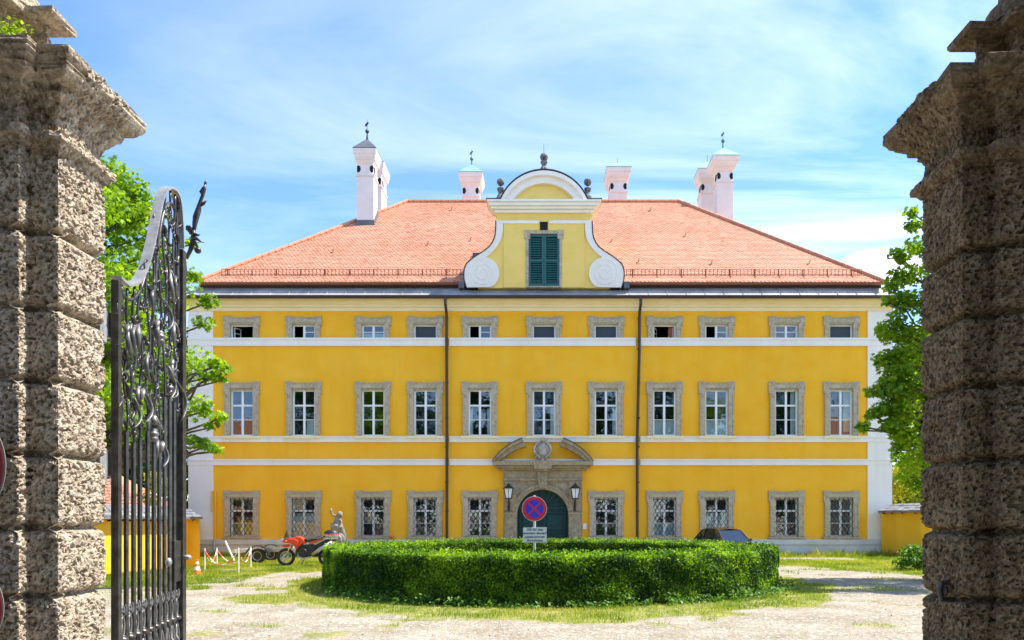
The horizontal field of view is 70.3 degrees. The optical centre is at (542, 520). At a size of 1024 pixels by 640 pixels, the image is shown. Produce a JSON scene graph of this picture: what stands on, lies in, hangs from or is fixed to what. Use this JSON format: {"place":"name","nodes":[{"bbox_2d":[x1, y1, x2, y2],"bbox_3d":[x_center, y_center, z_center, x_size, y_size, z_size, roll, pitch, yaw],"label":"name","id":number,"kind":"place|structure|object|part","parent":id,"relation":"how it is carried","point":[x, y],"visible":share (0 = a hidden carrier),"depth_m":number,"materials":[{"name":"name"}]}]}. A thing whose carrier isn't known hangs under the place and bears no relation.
{"place":"outdoors","nodes":[
{"label":"outdoors","id":0,"kind":"place"},
{"bbox_2d":[0,0,146,639],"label":"gate pillar","id":1,"kind":"structure","parent":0,"point":[68,116],"depth_m":3.80,"materials":[{"name":"grey stone"}]},
{"bbox_2d":[0,589,3,626],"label":"round sign","id":2,"kind":"object","parent":1,"relation":"attached to","point":[1,607],"visible":1,"depth_m":3.63,"materials":[{"name":"red metal"}]},
{"bbox_2d":[0,439,5,492],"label":"round sign","id":3,"kind":"object","parent":1,"relation":"attached to","point":[2,465],"visible":1,"depth_m":3.63,"materials":[{"name":"red metal"}]},
{"bbox_2d":[0,15,33,36],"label":"wall fern","id":4,"kind":"object","parent":1,"relation":"attached to","point":[19,30],"depth_m":3.81,"materials":[{"name":"green plant"}]},
{"bbox_2d":[94,180,206,639],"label":"iron gate","id":5,"kind":"structure","parent":1,"relation":"attached to","point":[161,615],"depth_m":4.90,"materials":[{"name":"grey metal"}]},
{"bbox_2d":[94,556,931,639],"bbox_3d":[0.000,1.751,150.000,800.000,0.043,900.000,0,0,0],"label":"ground","id":6,"kind":"structure","parent":0,"point":[311,625],"depth_m":12.84,"materials":[{"name":"beige gravel"}]},
{"bbox_2d":[100,342,156,395],"bbox_3d":[-26.150,-4.723,40.221,9.904,13.181,9.193,0,0,0],"label":"broadleaf tree","id":7,"kind":"object","parent":6,"relation":"on","point":[132,361],"depth_m":39.87,"materials":[{"name":"green plant"}]},
{"bbox_2d":[104,476,156,505],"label":"garden house","id":8,"kind":"structure","parent":6,"relation":"on","point":[107,493],"depth_m":30.98,"materials":[{"name":"yellow paint"}]},
{"bbox_2d":[106,415,156,489],"bbox_3d":[-21.708,-1.997,34.365,7.352,7.761,6.873,0,0,0],"label":"broadleaf tree","id":9,"kind":"object","parent":6,"relation":"on","point":[143,467],"depth_m":34.79,"materials":[{"name":"green plant"}]},
{"bbox_2d":[94,504,189,573],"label":"garden wall","id":10,"kind":"structure","parent":6,"relation":"on","point":[105,526],"depth_m":24.06,"materials":[{"name":"yellow paint"}]},
{"bbox_2d":[136,472,156,505],"bbox_3d":[-16.598,-0.145,31.448,2.165,3.992,1.686,0,0,0],"label":"shrub","id":11,"kind":"object","parent":6,"relation":"on","point":[143,499],"visible":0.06,"depth_m":31.23,"materials":[{"name":"green plant"}]},
{"bbox_2d":[137,322,187,508],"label":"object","id":12,"kind":"object","parent":6,"relation":"on","point":[186,427],"depth_m":42.57,"materials":[{"name":"green plant"}]},
{"bbox_2d":[95,154,234,478],"bbox_3d":[-12.795,-4.151,20.010,7.720,12.011,7.551,0,0,-25],"label":"broadleaf tree","id":13,"kind":"object","parent":6,"relation":"on","point":[128,212],"visible":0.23,"depth_m":19.46,"materials":[{"name":"green plant"}]},
{"bbox_2d":[186,509,202,565],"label":"garden wall","id":14,"kind":"structure","parent":6,"relation":"on","point":[193,536],"depth_m":27.20,"materials":[{"name":"yellow paint"}]},
{"bbox_2d":[191,559,201,574],"bbox_3d":[-11.183,1.508,23.485,0.280,0.485,0.280,0,0,0],"label":"traffic cone","id":15,"kind":"object","parent":6,"relation":"on","point":[197,567],"visible":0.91,"depth_m":23.43,"materials":[{"name":"orange plastic"}]},
{"bbox_2d":[96,554,322,594],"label":"lawn grass","id":16,"kind":"structure","parent":6,"relation":"on","point":[207,575],"depth_m":24.38,"materials":[{"name":"green plant"}]},
{"bbox_2d":[225,541,234,560],"bbox_3d":[-11.686,1.140,27.100,0.509,0.748,0.060,0,0,25],"label":"leaning stake","id":17,"kind":"object","parent":6,"relation":"on","point":[229,550],"visible":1,"depth_m":27.09,"materials":[{"name":"white paint"}]},
{"bbox_2d":[232,544,302,562],"bbox_3d":[-11.114,1.385,30.325,3.002,0.730,1.710,0,0,0],"label":"car trailer","id":18,"kind":"object","parent":6,"relation":"on","point":[262,554],"visible":0.83,"depth_m":29.66,"materials":[{"name":"grey metal"}]},
{"bbox_2d":[277,529,338,565],"bbox_3d":[-9.020,1.056,27.900,2.388,1.418,0.862,0,0,0],"label":"motorbike","id":19,"kind":"object","parent":6,"relation":"on","point":[309,550],"visible":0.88,"depth_m":27.76,"materials":[{"name":"red metal"}]},
{"bbox_2d":[330,509,346,543],"bbox_3d":[-9.562,0.604,33.600,0.965,2.292,0.600,0,0,0],"label":"stone sculpture","id":20,"kind":"object","parent":6,"relation":"on","point":[337,524],"visible":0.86,"depth_m":33.44,"materials":[{"name":"white stone"}]},
{"bbox_2d":[522,495,546,552],"bbox_3d":[-0.198,0.584,17.323,0.596,2.372,0.093,0,0,0],"label":"road sign","id":21,"kind":"object","parent":6,"relation":"on","point":[534,508],"visible":1,"depth_m":17.29,"materials":[{"name":"red"}]},
{"bbox_2d":[321,536,779,606],"bbox_3d":[0.221,1.161,20.744,12.500,1.206,12.540,0,0,0],"label":"hedge ring","id":22,"kind":"object","parent":6,"relation":"on","point":[555,572],"visible":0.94,"depth_m":15.28,"materials":[{"name":"green plant"}]},
{"bbox_2d":[200,546,901,556],"bbox_3d":[0.556,1.488,35.278,36.276,0.586,1.918,0,0,0],"label":"weed fringe","id":23,"kind":"object","parent":6,"relation":"on","point":[838,553],"visible":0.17,"depth_m":34.85,"materials":[{"name":"green plant"}]},
{"bbox_2d":[304,576,801,609],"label":"ground weeds","id":24,"kind":"object","parent":6,"relation":"on","point":[780,587],"visible":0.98,"depth_m":15.13,"materials":[{"name":"green plant"}]},
{"bbox_2d":[692,527,753,543],"bbox_3d":[7.636,1.025,30.600,1.835,1.450,3.864,0,0,-18],"label":"parked car","id":25,"kind":"object","parent":6,"relation":"on","point":[726,534],"visible":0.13,"depth_m":30.12,"materials":[{"name":"brown metal"}]},
{"bbox_3d":[7.580,0.639,30.775,1.457,0.572,2.484,0,0,-18],"label":"window glass","id":26,"kind":"part","parent":25,"relation":"part of","materials":[{"name":"blue glass"}]},
{"bbox_2d":[779,554,930,593],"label":"lawn grass","id":27,"kind":"structure","parent":6,"relation":"on","point":[886,561],"depth_m":27.96,"materials":[{"name":"green plant"}]},
{"bbox_2d":[853,204,931,496],"bbox_3d":[12.123,-3.567,20.400,7.128,10.857,5.255,0,0,0],"label":"broadleaf tree","id":28,"kind":"object","parent":6,"relation":"on","point":[905,406],"visible":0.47,"depth_m":19.94,"materials":[{"name":"green plant"}]},
{"bbox_2d":[878,503,931,555],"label":"garden wall","id":29,"kind":"structure","parent":6,"relation":"on","point":[902,525],"depth_m":34.78,"materials":[{"name":"yellow paint"}]},
{"bbox_2d":[891,543,922,569],"bbox_3d":[13.368,1.333,25.592,2.101,1.057,1.915,0,0,0],"label":"shrub","id":30,"kind":"object","parent":6,"relation":"on","point":[912,554],"visible":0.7,"depth_m":25.15,"materials":[{"name":"green plant"}]},
{"bbox_2d":[892,459,921,503],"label":"broadleaf tree","id":31,"kind":"object","parent":6,"relation":"on","point":[901,487],"depth_m":44.52,"materials":[{"name":"green plant"}]},
{"bbox_2d":[892,465,922,504],"bbox_3d":[19.856,-0.592,39.425,4.812,4.899,4.090,0,0,0],"label":"shrub","id":32,"kind":"object","parent":6,"relation":"on","point":[897,492],"visible":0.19,"depth_m":38.80,"materials":[{"name":"green plant"}]},
{"bbox_2d":[892,335,929,502],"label":"broadleaf tree","id":33,"kind":"object","parent":6,"relation":"on","point":[920,366],"visible":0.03,"depth_m":43.16,"materials":[{"name":"green plant"}]},
{"bbox_3d":[-10.500,1.358,26.112,0.040,0.824,0.040,0,0,0],"label":"cordon post","id":34,"kind":"object","parent":6,"relation":"on","visible":0},
{"bbox_2d":[217,550,249,562],"bbox_3d":[-11.268,1.278,26.465,1.714,0.561,0.034,0,0,25],"label":"barrier tape","id":35,"kind":"object","parent":34,"relation":"attached to","point":[232,562],"visible":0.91,"depth_m":26.48,"materials":[{"name":"white paint"}]},
{"bbox_2d":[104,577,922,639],"bbox_3d":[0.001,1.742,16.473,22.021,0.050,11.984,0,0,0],"label":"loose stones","id":36,"kind":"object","parent":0,"point":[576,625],"visible":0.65,"depth_m":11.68,"materials":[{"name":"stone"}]},
{"bbox_2d":[110,577,917,628],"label":"verge grass","id":37,"kind":"structure","parent":0,"point":[808,592],"depth_m":14.56,"materials":[{"name":"green plant"}]},
{"bbox_2d":[106,586,921,637],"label":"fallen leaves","id":38,"kind":"object","parent":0,"point":[564,630],"visible":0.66,"depth_m":11.84,"materials":[{"name":"brown plant"}]},
{"bbox_2d":[37,0,997,499],"label":"sky","id":39,"kind":"structure","parent":0,"point":[267,103],"materials":[{"name":"blue"}]},
{"bbox_2d":[186,122,899,554],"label":"manor house","id":40,"kind":"structure","parent":0,"point":[406,370],"depth_m":36.10,"materials":[{"name":"yellow paint"}]},
{"bbox_2d":[222,381,259,438],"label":"window","id":41,"kind":"structure","parent":40,"relation":"in","point":[241,399],"depth_m":36.11,"materials":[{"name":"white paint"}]},
{"bbox_2d":[221,490,260,538],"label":"window","id":42,"kind":"structure","parent":40,"relation":"in","point":[241,508],"depth_m":36.04,"materials":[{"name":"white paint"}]},
{"bbox_2d":[223,316,259,338],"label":"window","id":43,"kind":"structure","parent":40,"relation":"in","point":[234,327],"depth_m":36.02,"materials":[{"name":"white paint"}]},
{"bbox_2d":[284,381,321,438],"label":"window","id":44,"kind":"structure","parent":40,"relation":"in","point":[302,398],"depth_m":36.15,"materials":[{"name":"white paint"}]},
{"bbox_2d":[283,490,322,538],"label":"window","id":45,"kind":"structure","parent":40,"relation":"in","point":[302,507],"depth_m":36.04,"materials":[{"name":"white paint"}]},
{"bbox_2d":[285,316,321,338],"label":"window","id":46,"kind":"structure","parent":40,"relation":"in","point":[296,327],"depth_m":36.02,"materials":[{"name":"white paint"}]},
{"bbox_2d":[353,490,390,538],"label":"window","id":47,"kind":"structure","parent":40,"relation":"in","point":[372,507],"depth_m":36.04,"materials":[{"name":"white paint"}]},
{"bbox_2d":[354,381,390,438],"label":"window","id":48,"kind":"structure","parent":40,"relation":"in","point":[373,400],"depth_m":36.08,"materials":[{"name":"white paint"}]},
{"bbox_2d":[355,316,390,338],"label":"window","id":49,"kind":"structure","parent":40,"relation":"in","point":[366,327],"depth_m":36.02,"materials":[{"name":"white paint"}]},
{"bbox_2d":[406,381,443,438],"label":"window","id":50,"kind":"structure","parent":40,"relation":"in","point":[424,398],"depth_m":36.19,"materials":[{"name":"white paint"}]},
{"bbox_2d":[406,490,443,538],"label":"window","id":51,"kind":"structure","parent":40,"relation":"in","point":[424,507],"depth_m":36.04,"materials":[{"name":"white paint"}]},
{"bbox_2d":[407,316,443,338],"bbox_3d":[-5.835,-9.555,36.155,1.810,1.171,0.410,0,0,0],"label":"window","id":52,"kind":"structure","parent":40,"relation":"in","point":[418,327],"depth_m":36.02,"materials":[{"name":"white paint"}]},
{"bbox_2d":[461,316,497,338],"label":"window","id":53,"kind":"structure","parent":40,"relation":"in","point":[473,327],"depth_m":36.02,"materials":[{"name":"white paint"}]},
{"bbox_2d":[461,381,497,438],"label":"window","id":54,"kind":"structure","parent":40,"relation":"in","point":[479,398],"depth_m":36.19,"materials":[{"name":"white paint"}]},
{"bbox_2d":[460,490,498,538],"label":"window","id":55,"kind":"structure","parent":40,"relation":"in","point":[479,507],"depth_m":36.04,"materials":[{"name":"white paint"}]},
{"bbox_2d":[503,482,514,510],"bbox_3d":[-1.671,-1.159,35.560,0.602,1.420,0.602,0,0,44],"label":"wall lantern","id":56,"kind":"object","parent":40,"relation":"attached to","point":[508,489],"depth_m":35.41,"materials":[{"name":"black glass"}]},
{"bbox_2d":[517,490,567,539],"bbox_3d":[0.000,0.101,36.296,2.547,3.258,0.208,0,0,0],"label":"door","id":57,"kind":"structure","parent":40,"relation":"in","point":[555,519],"depth_m":36.32,"materials":[{"name":"teal wood"}]},
{"bbox_2d":[526,316,561,338],"bbox_3d":[0.064,-9.555,36.155,1.810,1.171,0.410,0,0,0],"label":"window","id":58,"kind":"structure","parent":40,"relation":"in","point":[537,327],"depth_m":36.02,"materials":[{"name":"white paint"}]},
{"bbox_2d":[525,381,562,438],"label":"window","id":59,"kind":"structure","parent":40,"relation":"in","point":[543,401],"depth_m":36.19,"materials":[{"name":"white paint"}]},
{"bbox_2d":[569,482,580,510],"bbox_3d":[1.592,-1.159,35.560,0.602,1.420,0.602,0,0,-44],"label":"wall lantern","id":60,"kind":"object","parent":40,"relation":"attached to","point":[575,489],"depth_m":35.41,"materials":[{"name":"black glass"}]},
{"bbox_2d":[588,316,623,338],"bbox_3d":[3.152,-9.555,36.155,1.810,1.171,0.410,0,0,0],"label":"window","id":61,"kind":"structure","parent":40,"relation":"in","point":[599,327],"depth_m":36.02,"materials":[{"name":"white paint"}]},
{"bbox_2d":[587,490,624,538],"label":"window","id":62,"kind":"structure","parent":40,"relation":"in","point":[605,507],"depth_m":36.04,"materials":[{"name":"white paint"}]},
{"bbox_2d":[588,381,624,438],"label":"window","id":63,"kind":"structure","parent":40,"relation":"in","point":[605,400],"depth_m":36.15,"materials":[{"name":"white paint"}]},
{"bbox_2d":[646,316,682,338],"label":"window","id":64,"kind":"structure","parent":40,"relation":"in","point":[658,327],"depth_m":36.02,"materials":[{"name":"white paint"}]},
{"bbox_2d":[646,381,683,438],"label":"window","id":65,"kind":"structure","parent":40,"relation":"in","point":[664,398],"depth_m":36.19,"materials":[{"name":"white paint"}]},
{"bbox_2d":[646,490,683,538],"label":"window","id":66,"kind":"structure","parent":40,"relation":"in","point":[664,507],"depth_m":36.04,"materials":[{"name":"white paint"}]},
{"bbox_2d":[698,316,734,338],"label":"window","id":67,"kind":"structure","parent":40,"relation":"in","point":[710,327],"depth_m":36.02,"materials":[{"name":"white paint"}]},
{"bbox_2d":[698,490,734,530],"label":"window","id":68,"kind":"structure","parent":40,"relation":"in","point":[716,507],"depth_m":36.04,"materials":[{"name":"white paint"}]},
{"bbox_2d":[698,381,735,438],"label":"window","id":69,"kind":"structure","parent":40,"relation":"in","point":[716,398],"depth_m":36.19,"materials":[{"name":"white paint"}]},
{"bbox_2d":[768,316,804,338],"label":"window","id":70,"kind":"structure","parent":40,"relation":"in","point":[780,327],"depth_m":36.02,"materials":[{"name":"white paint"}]},
{"bbox_2d":[768,381,805,438],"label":"window","id":71,"kind":"structure","parent":40,"relation":"in","point":[786,398],"depth_m":36.08,"materials":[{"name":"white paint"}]},
{"bbox_2d":[768,490,806,538],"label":"window","id":72,"kind":"structure","parent":40,"relation":"in","point":[786,507],"depth_m":36.04,"materials":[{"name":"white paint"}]},
{"bbox_2d":[823,316,859,338],"bbox_3d":[14.844,-9.555,36.155,1.810,1.171,0.410,0,0,0],"label":"window","id":73,"kind":"structure","parent":40,"relation":"in","point":[834,327],"depth_m":36.02,"materials":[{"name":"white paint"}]},
{"bbox_2d":[823,381,860,438],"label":"window","id":74,"kind":"structure","parent":40,"relation":"in","point":[841,399],"depth_m":36.12,"materials":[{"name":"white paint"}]},
{"bbox_2d":[822,490,861,538],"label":"window","id":75,"kind":"structure","parent":40,"relation":"in","point":[841,508],"depth_m":36.04,"materials":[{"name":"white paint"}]},
{"bbox_2d":[882,0,1023,639],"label":"gate pillar","id":76,"kind":"structure","parent":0,"point":[956,130],"depth_m":3.80,"materials":[{"name":"stone"}]},
{"bbox_3d":[-10.015,1.338,23.910,0.040,0.863,0.040,0,0,0],"label":"cordon post","id":77,"kind":"object","parent":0,"visible":0},
{"bbox_2d":[205,550,237,565],"bbox_3d":[-10.642,1.229,24.055,1.311,0.539,0.034,0,0,13],"label":"barrier tape","id":78,"kind":"object","parent":77,"relation":"attached to","point":[219,564],"visible":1,"depth_m":24.05,"materials":[{"name":"white paint"}]}
]}

